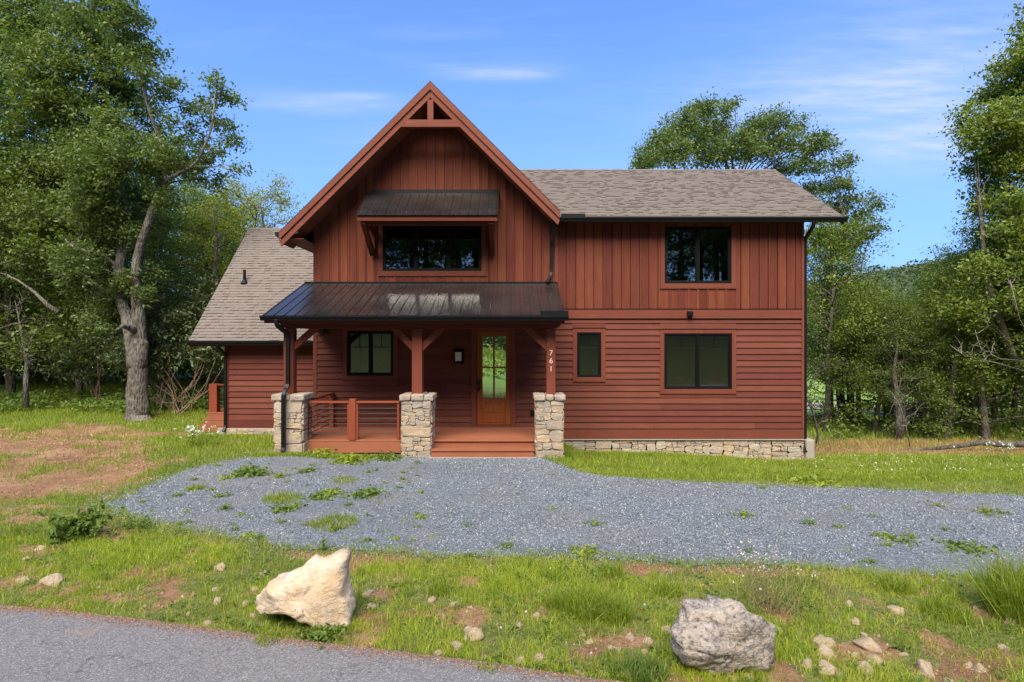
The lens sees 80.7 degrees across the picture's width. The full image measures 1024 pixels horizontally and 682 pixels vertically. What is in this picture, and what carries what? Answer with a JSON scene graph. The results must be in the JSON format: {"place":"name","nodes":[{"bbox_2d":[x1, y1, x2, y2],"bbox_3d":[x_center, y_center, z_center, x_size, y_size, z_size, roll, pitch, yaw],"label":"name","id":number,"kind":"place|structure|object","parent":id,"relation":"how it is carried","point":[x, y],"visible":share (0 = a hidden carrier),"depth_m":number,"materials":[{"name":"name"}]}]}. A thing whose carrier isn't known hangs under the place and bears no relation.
{"place":"outdoors","nodes":[
{"label":"outdoors","id":0,"kind":"place"},
{"bbox_2d":[0,605,618,681],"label":"road","id":1,"kind":"structure","parent":0,"point":[34,647],"depth_m":4.98,"materials":[{"name":"grey asphalt"}]},
{"bbox_2d":[252,629,285,647],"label":"grass tussock","id":2,"kind":"object","parent":1,"relation":"on","point":[262,639],"depth_m":5.30,"materials":[{"name":"green plant"}]},
{"bbox_2d":[0,605,622,681],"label":"road grit","id":3,"kind":"object","parent":1,"relation":"on","point":[283,640],"visible":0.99,"depth_m":5.25,"materials":[{"name":"stone"}]},
{"bbox_2d":[471,653,505,672],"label":"grass tussock","id":4,"kind":"object","parent":1,"relation":"on","point":[490,662],"depth_m":4.89,"materials":[{"name":"green plant"}]},
{"bbox_2d":[0,263,1023,681],"bbox_3d":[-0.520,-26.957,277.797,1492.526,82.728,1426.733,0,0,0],"label":"ground","id":5,"kind":"structure","parent":0,"point":[56,483],"depth_m":6.44,"materials":[{"name":"green plant"}]},
{"bbox_2d":[0,282,51,407],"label":"bare sapling","id":6,"kind":"object","parent":5,"relation":"on","point":[25,404],"visible":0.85,"depth_m":20.64,"materials":[{"name":"plant"}]},
{"bbox_2d":[0,89,64,353],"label":"forest tree","id":7,"kind":"object","parent":5,"relation":"on","point":[35,310],"visible":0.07,"depth_m":24.73,"materials":[{"name":"green plant"}]},
{"bbox_2d":[0,36,72,340],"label":"forest tree","id":8,"kind":"object","parent":5,"relation":"on","point":[1,307],"visible":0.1,"depth_m":24.63,"materials":[{"name":"green plant"}]},
{"bbox_2d":[0,71,92,386],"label":"forest tree","id":9,"kind":"object","parent":5,"relation":"on","point":[2,376],"visible":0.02,"depth_m":27.90,"materials":[{"name":"green plant"}]},
{"bbox_2d":[39,573,63,586],"bbox_3d":[-5.024,2.630,6.586,0.228,0.177,0.263,-13,0,-30],"label":"stone","id":10,"kind":"object","parent":5,"relation":"on","point":[48,580],"visible":0.81,"depth_m":6.53,"materials":[{"name":"beige stone"}]},
{"bbox_2d":[0,139,114,393],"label":"forest tree","id":11,"kind":"object","parent":5,"relation":"on","point":[10,378],"visible":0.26,"depth_m":23.44,"materials":[{"name":"green plant"}]},
{"bbox_2d":[0,3,139,365],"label":"forest tree","id":12,"kind":"object","parent":5,"relation":"on","point":[22,236],"visible":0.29,"depth_m":20.34,"materials":[{"name":"green plant"}]},
{"bbox_2d":[30,312,122,398],"bbox_3d":[-15.895,0.720,22.394,3.806,3.544,2.307,0,0,0],"label":"rhododendron","id":13,"kind":"object","parent":5,"relation":"on","point":[84,371],"visible":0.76,"depth_m":22.27,"materials":[{"name":"green plant"}]},
{"bbox_2d":[38,499,126,548],"bbox_3d":[-5.796,2.452,8.149,0.942,0.487,0.900,0,0,35],"label":"broadleaf weed","id":14,"kind":"object","parent":5,"relation":"on","point":[70,528],"visible":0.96,"depth_m":7.98,"materials":[{"name":"green plant"}]},
{"bbox_2d":[0,137,197,397],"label":"forest tree","id":15,"kind":"object","parent":5,"relation":"on","point":[78,383],"visible":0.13,"depth_m":23.50,"materials":[{"name":"green plant"}]},
{"bbox_2d":[0,383,223,414],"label":"undergrowth","id":16,"kind":"object","parent":5,"relation":"on","point":[36,398],"visible":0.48,"depth_m":21.72,"materials":[{"name":"green plant"}]},
{"bbox_2d":[4,322,223,386],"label":"undergrowth","id":17,"kind":"object","parent":5,"relation":"on","point":[38,376],"visible":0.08,"depth_m":30.97,"materials":[{"name":"green plant"}]},
{"bbox_2d":[34,176,209,359],"bbox_3d":[-18.303,-2.985,29.228,8.008,10.919,7.216,0,0,-20],"label":"forest tree","id":18,"kind":"object","parent":5,"relation":"on","point":[148,316],"visible":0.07,"depth_m":28.96,"materials":[{"name":"green plant"}]},
{"bbox_2d":[103,515,151,535],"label":"broadleaf weed","id":19,"kind":"object","parent":5,"relation":"on","point":[141,524],"visible":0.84,"depth_m":8.38,"materials":[{"name":"green plant"}]},
{"bbox_2d":[0,0,262,421],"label":"oak tree","id":20,"kind":"object","parent":5,"relation":"on","point":[89,25],"visible":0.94,"depth_m":19.72,"materials":[{"name":"green plant"}]},
{"bbox_2d":[0,272,60,313],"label":"dead branch","id":21,"kind":"object","parent":20,"relation":"attached to","point":[48,305],"visible":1,"depth_m":20.15,"materials":[{"name":"grey wood"}]},
{"bbox_2d":[35,174,231,393],"bbox_3d":[-15.108,-2.256,24.170,6.364,9.630,7.063,0,0,5],"label":"forest tree","id":22,"kind":"object","parent":5,"relation":"on","point":[156,306],"visible":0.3,"depth_m":24.77,"materials":[{"name":"green plant"}]},
{"bbox_2d":[93,267,223,415],"bbox_3d":[-11.856,-0.003,21.578,5.008,5.266,3.920,0,0,0],"label":"rhododendron","id":23,"kind":"object","parent":5,"relation":"on","point":[165,352],"visible":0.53,"depth_m":21.11,"materials":[{"name":"green plant"}]},
{"bbox_2d":[100,117,246,367],"bbox_3d":[-21.721,-5.590,38.584,10.768,16.293,11.950,0,0,5],"label":"forest tree","id":24,"kind":"object","parent":5,"relation":"on","point":[181,149],"visible":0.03,"depth_m":37.45,"materials":[{"name":"green plant"}]},
{"bbox_2d":[131,200,240,362],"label":"forest tree","id":25,"kind":"object","parent":5,"relation":"on","point":[210,236],"visible":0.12,"depth_m":28.96,"materials":[{"name":"green plant"}]},
{"bbox_2d":[146,204,230,385],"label":"forest tree","id":26,"kind":"object","parent":5,"relation":"on","point":[200,380],"visible":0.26,"depth_m":28.92,"materials":[{"name":"green plant"}]},
{"bbox_2d":[125,178,254,381],"bbox_3d":[-16.137,-3.096,32.618,7.398,11.195,8.210,0,0,42],"label":"forest tree","id":27,"kind":"object","parent":5,"relation":"on","point":[197,194],"visible":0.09,"depth_m":31.69,"materials":[{"name":"green plant"}]},
{"bbox_2d":[173,421,221,448],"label":"daisy clump","id":28,"kind":"object","parent":5,"relation":"on","point":[194,433],"visible":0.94,"depth_m":14.20,"materials":[{"name":"white plant"}]},
{"bbox_2d":[162,184,254,383],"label":"forest tree","id":29,"kind":"object","parent":5,"relation":"on","point":[215,266],"visible":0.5,"depth_m":27.70,"materials":[{"name":"green plant"}]},
{"bbox_2d":[187,173,271,290],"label":"forest tree","id":30,"kind":"object","parent":5,"relation":"on","point":[240,196],"visible":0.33,"depth_m":28.95,"materials":[{"name":"green plant"}]},
{"bbox_2d":[210,183,282,273],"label":"forest tree","id":31,"kind":"object","parent":5,"relation":"on","point":[258,216],"visible":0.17,"depth_m":31.72,"materials":[{"name":"green plant"}]},
{"bbox_2d":[234,170,311,247],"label":"forest tree","id":32,"kind":"object","parent":5,"relation":"on","point":[283,201],"visible":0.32,"depth_m":30.61,"materials":[{"name":"green plant"}]},
{"bbox_2d":[255,548,355,627],"bbox_3d":[-1.948,2.336,5.674,0.936,0.692,0.528,0,0,0],"label":"boulder","id":33,"kind":"object","parent":5,"relation":"on","point":[317,588],"visible":0.95,"depth_m":5.51,"materials":[{"name":"beige stone"}]},
{"bbox_2d":[293,622,358,649],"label":"grass tussock","id":34,"kind":"object","parent":5,"relation":"on","point":[328,630],"depth_m":5.38,"materials":[{"name":"green plant"}]},
{"bbox_2d":[410,576,456,596],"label":"grass tussock","id":35,"kind":"object","parent":5,"relation":"on","point":[440,591],"depth_m":6.32,"materials":[{"name":"green plant"}]},
{"bbox_2d":[464,627,483,641],"bbox_3d":[-0.356,2.644,5.421,0.202,0.144,0.243,-14,-13,-13],"label":"stone","id":36,"kind":"object","parent":5,"relation":"on","point":[478,632],"visible":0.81,"depth_m":5.34,"materials":[{"name":"beige stone"}]},
{"bbox_2d":[0,249,969,354],"bbox_3d":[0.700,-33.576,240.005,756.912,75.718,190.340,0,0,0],"label":"distant forest","id":37,"kind":"object","parent":5,"relation":"on","point":[500,341],"depth_m":290.51,"materials":[{"name":"green plant"}]},
{"bbox_2d":[0,526,1020,681],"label":"rosettes","id":38,"kind":"object","parent":5,"relation":"on","point":[213,615],"visible":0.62,"depth_m":6.03,"materials":[{"name":"green plant"}]},
{"bbox_2d":[0,425,1021,681],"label":"soil clods","id":39,"kind":"object","parent":5,"relation":"on","point":[48,431],"visible":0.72,"depth_m":7.47,"materials":[{"name":"brown soil"}]},
{"bbox_2d":[0,519,1023,681],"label":"grass","id":40,"kind":"structure","parent":5,"relation":"on","point":[212,557],"depth_m":6.17,"materials":[{"name":"green plant"}]},
{"bbox_2d":[0,378,1023,544],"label":"grass","id":41,"kind":"structure","parent":5,"relation":"on","point":[910,474],"depth_m":14.32,"materials":[{"name":"green plant"}]},
{"bbox_2d":[0,524,1023,681],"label":"clover","id":42,"kind":"object","parent":5,"relation":"on","point":[784,623],"depth_m":6.01,"materials":[{"name":"green plant"}]},
{"bbox_2d":[186,81,847,459],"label":"house","id":43,"kind":"structure","parent":5,"relation":"on","point":[400,265],"depth_m":16.06,"materials":[{"name":"paint"}]},
{"bbox_2d":[343,329,397,379],"bbox_3d":[-3.773,0.333,16.085,1.467,1.429,0.110,0,0,0],"label":"window","id":44,"kind":"structure","parent":43,"relation":"in","point":[347,375],"depth_m":16.04,"materials":[{"name":"black glass"}]},
{"bbox_2d":[378,226,485,275],"bbox_3d":[-2.127,-2.423,16.084,2.887,1.400,0.112,0,0,0],"label":"window","id":45,"kind":"structure","parent":43,"relation":"in","point":[382,270],"depth_m":16.06,"materials":[{"name":"brown wood"}]},
{"bbox_2d":[477,332,510,424],"bbox_3d":[-0.487,0.993,16.130,0.920,2.493,0.121,0,0,0],"label":"door","id":46,"kind":"structure","parent":43,"relation":"in","point":[490,411],"depth_m":16.14,"materials":[{"name":"brown wood"}]},
{"bbox_2d":[573,328,605,381],"bbox_3d":[2.053,0.373,16.085,0.880,1.429,0.110,0,0,0],"label":"window","id":47,"kind":"structure","parent":43,"relation":"in","point":[601,332],"depth_m":16.04,"materials":[{"name":"brown wood"}]},
{"bbox_2d":[660,329,735,393],"bbox_3d":[4.953,0.546,16.085,2.040,1.722,0.110,0,0,0],"label":"window","id":48,"kind":"structure","parent":43,"relation":"in","point":[731,333],"depth_m":16.04,"materials":[{"name":"brown wood"}]},
{"bbox_2d":[660,226,736,288],"bbox_3d":[4.953,-2.223,16.084,2.033,1.666,0.112,0,0,0],"label":"window","id":49,"kind":"structure","parent":43,"relation":"in","point":[730,283],"depth_m":16.05,"materials":[{"name":"brown wood"}]},
{"bbox_2d":[75,450,1023,585],"bbox_3d":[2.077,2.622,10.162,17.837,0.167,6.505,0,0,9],"label":"gravel drive","id":50,"kind":"structure","parent":5,"relation":"on","point":[897,557],"depth_m":9.21,"materials":[{"name":"grey gravel"}]},
{"bbox_2d":[223,462,272,477],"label":"weed tuft","id":51,"kind":"object","parent":50,"relation":"on","point":[252,471],"visible":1,"depth_m":11.76,"materials":[{"name":"green plant"}]},
{"bbox_2d":[261,489,302,503],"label":"weed tuft","id":52,"kind":"object","parent":50,"relation":"on","point":[282,498],"visible":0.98,"depth_m":9.90,"materials":[{"name":"green plant"}]},
{"bbox_2d":[264,501,308,514],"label":"weed tuft","id":53,"kind":"object","parent":50,"relation":"on","point":[282,508],"visible":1,"depth_m":9.36,"materials":[{"name":"green plant"}]},
{"bbox_2d":[307,511,358,531],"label":"weed tuft","id":54,"kind":"object","parent":50,"relation":"on","point":[340,517],"visible":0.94,"depth_m":8.60,"materials":[{"name":"green plant"}]},
{"bbox_2d":[321,452,372,464],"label":"weed tuft","id":55,"kind":"object","parent":50,"relation":"on","point":[347,459],"visible":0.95,"depth_m":13.11,"materials":[{"name":"green plant"}]},
{"bbox_2d":[340,484,395,501],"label":"weed tuft","id":56,"kind":"object","parent":50,"relation":"on","point":[366,492],"visible":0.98,"depth_m":10.22,"materials":[{"name":"green plant"}]},
{"bbox_2d":[570,544,601,556],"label":"weed tuft","id":57,"kind":"object","parent":50,"relation":"on","point":[585,549],"visible":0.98,"depth_m":7.50,"materials":[{"name":"green plant"}]},
{"bbox_2d":[930,535,998,555],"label":"weed tuft","id":58,"kind":"object","parent":50,"relation":"on","point":[977,549],"visible":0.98,"depth_m":7.66,"materials":[{"name":"green plant"}]},
{"bbox_2d":[526,585,589,610],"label":"grass tussock","id":59,"kind":"object","parent":5,"relation":"on","point":[555,602],"depth_m":5.95,"materials":[{"name":"green plant"}]},
{"bbox_2d":[531,577,628,623],"bbox_3d":[0.793,2.512,5.867,1.058,0.304,1.171,0,0,41],"label":"grass tussock","id":60,"kind":"object","parent":5,"relation":"on","point":[588,605],"depth_m":5.80,"materials":[{"name":"green plant"}]},
{"bbox_2d":[573,587,650,626],"bbox_3d":[0.933,2.531,5.739,0.873,0.274,0.878,0,0,-10],"label":"grass tussock","id":61,"kind":"object","parent":5,"relation":"on","point":[618,616],"depth_m":5.71,"materials":[{"name":"green plant"}]},
{"bbox_2d":[592,560,631,578],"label":"grass tussock","id":62,"kind":"object","parent":5,"relation":"on","point":[611,569],"depth_m":6.80,"materials":[{"name":"green plant"}]},
{"bbox_2d":[605,656,642,680],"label":"grass tussock","id":63,"kind":"object","parent":5,"relation":"on","point":[616,669],"depth_m":4.77,"materials":[{"name":"green plant"}]},
{"bbox_2d":[597,644,675,681],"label":"grass tussock","id":64,"kind":"object","parent":5,"relation":"on","point":[660,670],"depth_m":4.74,"materials":[{"name":"green plant"}]},
{"bbox_2d":[647,574,689,598],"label":"grass tussock","id":65,"kind":"object","parent":5,"relation":"on","point":[667,591],"depth_m":6.30,"materials":[{"name":"green plant"}]},
{"bbox_2d":[670,594,775,676],"bbox_3d":[1.719,2.437,4.917,0.867,0.602,0.513,0,0,0],"label":"boulder","id":66,"kind":"object","parent":5,"relation":"on","point":[718,634],"visible":0.98,"depth_m":4.77,"materials":[{"name":"grey stone"}]},
{"bbox_2d":[483,344,997,394],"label":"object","id":67,"kind":"object","parent":5,"relation":"on","point":[498,354],"visible":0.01,"depth_m":60.38,"materials":[{"name":"green plant"}]},
{"bbox_2d":[626,87,901,307],"bbox_3d":[11.317,-3.598,27.022,12.637,15.583,5.275,0,0,0],"label":"oak tree","id":68,"kind":"object","parent":5,"relation":"on","point":[749,142],"visible":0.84,"depth_m":26.36,"materials":[{"name":"green plant"}]},
{"bbox_2d":[717,552,820,621],"bbox_3d":[2.687,2.438,5.921,1.170,0.473,1.152,0,0,0],"label":"tall dry weed","id":69,"kind":"object","parent":5,"relation":"on","point":[791,604],"visible":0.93,"depth_m":5.86,"materials":[{"name":"plant"}]},
{"bbox_2d":[726,533,817,618],"bbox_3d":[2.521,2.338,6.033,0.893,0.682,0.884,0,0,0],"label":"tall dry weed","id":70,"kind":"object","parent":5,"relation":"on","point":[762,589],"visible":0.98,"depth_m":5.97,"materials":[{"name":"plant"}]},
{"bbox_2d":[778,471,863,489],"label":"weed tuft","id":71,"kind":"object","parent":5,"relation":"on","point":[807,478],"visible":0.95,"depth_m":11.29,"materials":[{"name":"green plant"}]},
{"bbox_2d":[817,643,833,659],"bbox_3d":[2.639,2.638,5.089,0.142,0.122,0.163,14,19,5],"label":"stone","id":72,"kind":"object","parent":5,"relation":"on","point":[825,650],"visible":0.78,"depth_m":5.06,"materials":[{"name":"beige stone"}]},
{"bbox_2d":[807,343,851,444],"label":"tree trunk","id":73,"kind":"object","parent":5,"relation":"on","point":[816,424],"visible":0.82,"depth_m":21.56,"materials":[{"name":"grey plant"}]},
{"bbox_2d":[818,659,840,675],"bbox_3d":[2.548,2.640,4.833,0.205,0.124,0.180,15,-1,2],"label":"stone","id":74,"kind":"object","parent":5,"relation":"on","point":[829,667],"visible":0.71,"depth_m":4.80,"materials":[{"name":"beige stone"}]},
{"bbox_2d":[807,280,885,414],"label":"forest tree","id":75,"kind":"object","parent":5,"relation":"on","point":[840,398],"visible":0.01,"depth_m":31.58,"materials":[{"name":"green plant"}]},
{"bbox_2d":[807,244,897,420],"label":"forest tree","id":76,"kind":"object","parent":5,"relation":"on","point":[832,402],"visible":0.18,"depth_m":28.65,"materials":[{"name":"green plant"}]},
{"bbox_2d":[804,195,910,431],"bbox_3d":[13.222,-1.027,25.451,5.804,10.338,6.448,0,0,14],"label":"forest tree","id":77,"kind":"object","parent":5,"relation":"on","point":[834,258],"visible":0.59,"depth_m":24.89,"materials":[{"name":"green plant"}]},
{"bbox_2d":[807,193,923,424],"bbox_3d":[15.903,-1.033,28.243,7.122,10.616,6.384,0,0,38],"label":"forest tree","id":78,"kind":"object","parent":5,"relation":"on","point":[848,399],"visible":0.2,"depth_m":27.75,"materials":[{"name":"green plant"}]},
{"bbox_2d":[807,278,923,423],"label":"forest tree","id":79,"kind":"object","parent":5,"relation":"on","point":[857,394],"visible":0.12,"depth_m":26.73,"materials":[{"name":"green plant"}]},
{"bbox_2d":[851,637,882,652],"bbox_3d":[3.081,2.639,5.242,0.184,0.149,0.244,0,0,-5],"label":"stone","id":80,"kind":"object","parent":5,"relation":"on","point":[870,644],"visible":0.91,"depth_m":5.18,"materials":[{"name":"beige stone"}]},
{"bbox_2d":[812,269,941,433],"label":"forest tree","id":81,"kind":"object","parent":5,"relation":"on","point":[877,408],"visible":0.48,"depth_m":24.32,"materials":[{"name":"green plant"}]},
{"bbox_2d":[858,568,924,595],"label":"grass tussock","id":82,"kind":"object","parent":5,"relation":"on","point":[896,584],"depth_m":6.37,"materials":[{"name":"green plant"}]},
{"bbox_2d":[820,279,964,427],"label":"forest tree","id":83,"kind":"object","parent":5,"relation":"on","point":[885,412],"visible":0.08,"depth_m":26.49,"materials":[{"name":"green plant"}]},
{"bbox_2d":[868,295,930,441],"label":"tree trunk","id":84,"kind":"object","parent":5,"relation":"on","point":[898,432],"visible":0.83,"depth_m":22.53,"materials":[{"name":"grey plant"}]},
{"bbox_2d":[878,379,929,447],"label":"bare sapling","id":85,"kind":"object","parent":5,"relation":"on","point":[900,414],"visible":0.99,"depth_m":20.67,"materials":[{"name":"grey wood"}]},
{"bbox_2d":[843,277,969,418],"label":"forest tree","id":86,"kind":"object","parent":5,"relation":"on","point":[900,323],"visible":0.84,"depth_m":22.95,"materials":[{"name":"green plant"}]},
{"bbox_2d":[865,320,949,438],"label":"tree trunk","id":87,"kind":"object","parent":5,"relation":"on","point":[902,389],"visible":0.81,"depth_m":22.73,"materials":[{"name":"grey plant"}]},
{"bbox_2d":[807,395,1023,440],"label":"undergrowth","id":88,"kind":"object","parent":5,"relation":"on","point":[862,404],"visible":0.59,"depth_m":23.90,"materials":[{"name":"green plant"}]},
{"bbox_2d":[916,659,934,677],"bbox_3d":[3.335,2.655,4.865,0.123,0.136,0.200,1,12,29],"label":"stone","id":89,"kind":"object","parent":5,"relation":"on","point":[924,666],"visible":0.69,"depth_m":4.84,"materials":[{"name":"beige stone"}]},
{"bbox_2d":[868,287,990,415],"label":"forest tree","id":90,"kind":"object","parent":5,"relation":"on","point":[925,356],"visible":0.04,"depth_m":25.43,"materials":[{"name":"green plant"}]},
{"bbox_2d":[846,297,1016,430],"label":"forest tree","id":91,"kind":"object","parent":5,"relation":"on","point":[918,425],"visible":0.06,"depth_m":25.10,"materials":[{"name":"green plant"}]},
{"bbox_2d":[864,278,1022,439],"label":"forest tree","id":92,"kind":"object","parent":5,"relation":"on","point":[952,383],"visible":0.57,"depth_m":22.73,"materials":[{"name":"green plant"}]},
{"bbox_2d":[904,591,982,624],"bbox_3d":[4.178,2.557,5.850,0.701,0.191,0.703,0,0,-26],"label":"grass tussock","id":93,"kind":"object","parent":5,"relation":"on","point":[954,613],"depth_m":5.80,"materials":[{"name":"green plant"}]},
{"bbox_2d":[887,246,1022,434],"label":"forest tree","id":94,"kind":"object","parent":5,"relation":"on","point":[938,277],"visible":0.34,"depth_m":23.47,"materials":[{"name":"green plant"}]},
{"bbox_2d":[905,192,1009,425],"bbox_3d":[22.230,-1.601,27.691,6.892,11.596,6.485,0,0,-36],"label":"forest tree","id":95,"kind":"object","parent":5,"relation":"on","point":[968,249],"visible":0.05,"depth_m":27.75,"materials":[{"name":"green plant"}]},
{"bbox_2d":[891,440,1023,450],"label":"fallen log","id":96,"kind":"object","parent":5,"relation":"on","point":[996,444],"visible":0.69,"depth_m":19.75,"materials":[{"name":"grey wood"}]},
{"bbox_2d":[907,274,1023,439],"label":"forest tree","id":97,"kind":"object","parent":5,"relation":"on","point":[982,402],"visible":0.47,"depth_m":22.58,"materials":[{"name":"green plant"}]},
{"bbox_2d":[908,240,1022,422],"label":"forest tree","id":98,"kind":"object","parent":5,"relation":"on","point":[926,265],"visible":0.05,"depth_m":28.65,"materials":[{"name":"green plant"}]},
{"bbox_2d":[911,237,1022,432],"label":"forest tree","id":99,"kind":"object","parent":5,"relation":"on","point":[970,405],"visible":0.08,"depth_m":24.94,"materials":[{"name":"green plant"}]},
{"bbox_2d":[925,370,1022,416],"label":"undergrowth","id":100,"kind":"object","parent":5,"relation":"on","point":[1001,401],"visible":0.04,"depth_m":31.74,"materials":[{"name":"green plant"}]},
{"bbox_2d":[925,0,1023,434],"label":"tall tree","id":101,"kind":"object","parent":5,"relation":"on","point":[1000,153],"visible":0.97,"depth_m":21.37,"materials":[{"name":"green plant"}]},
{"bbox_2d":[925,537,1023,627],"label":"grass tussock","id":102,"kind":"object","parent":5,"relation":"on","point":[1003,595],"depth_m":5.79,"materials":[{"name":"green plant"}]},
{"bbox_2d":[946,206,1023,382],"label":"forest tree","id":103,"kind":"object","parent":5,"relation":"on","point":[996,360],"visible":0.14,"depth_m":22.60,"materials":[{"name":"green plant"}]},
{"bbox_2d":[972,237,1022,432],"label":"forest tree","id":104,"kind":"object","parent":5,"relation":"on","point":[1014,401],"visible":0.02,"depth_m":24.86,"materials":[{"name":"green plant"}]},
{"bbox_2d":[0,0,1023,295],"label":"sky","id":105,"kind":"structure","parent":0,"point":[552,84],"materials":[{"name":"blue"}]},
{"bbox_2d":[84,434,1023,584],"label":"grass","id":106,"kind":"structure","parent":0,"point":[568,449],"depth_m":8.20,"materials":[{"name":"green plant"}]},
{"bbox_2d":[814,436,1023,455],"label":"dry grass","id":107,"kind":"structure","parent":0,"point":[863,449],"depth_m":20.56,"materials":[{"name":"beige plant"}]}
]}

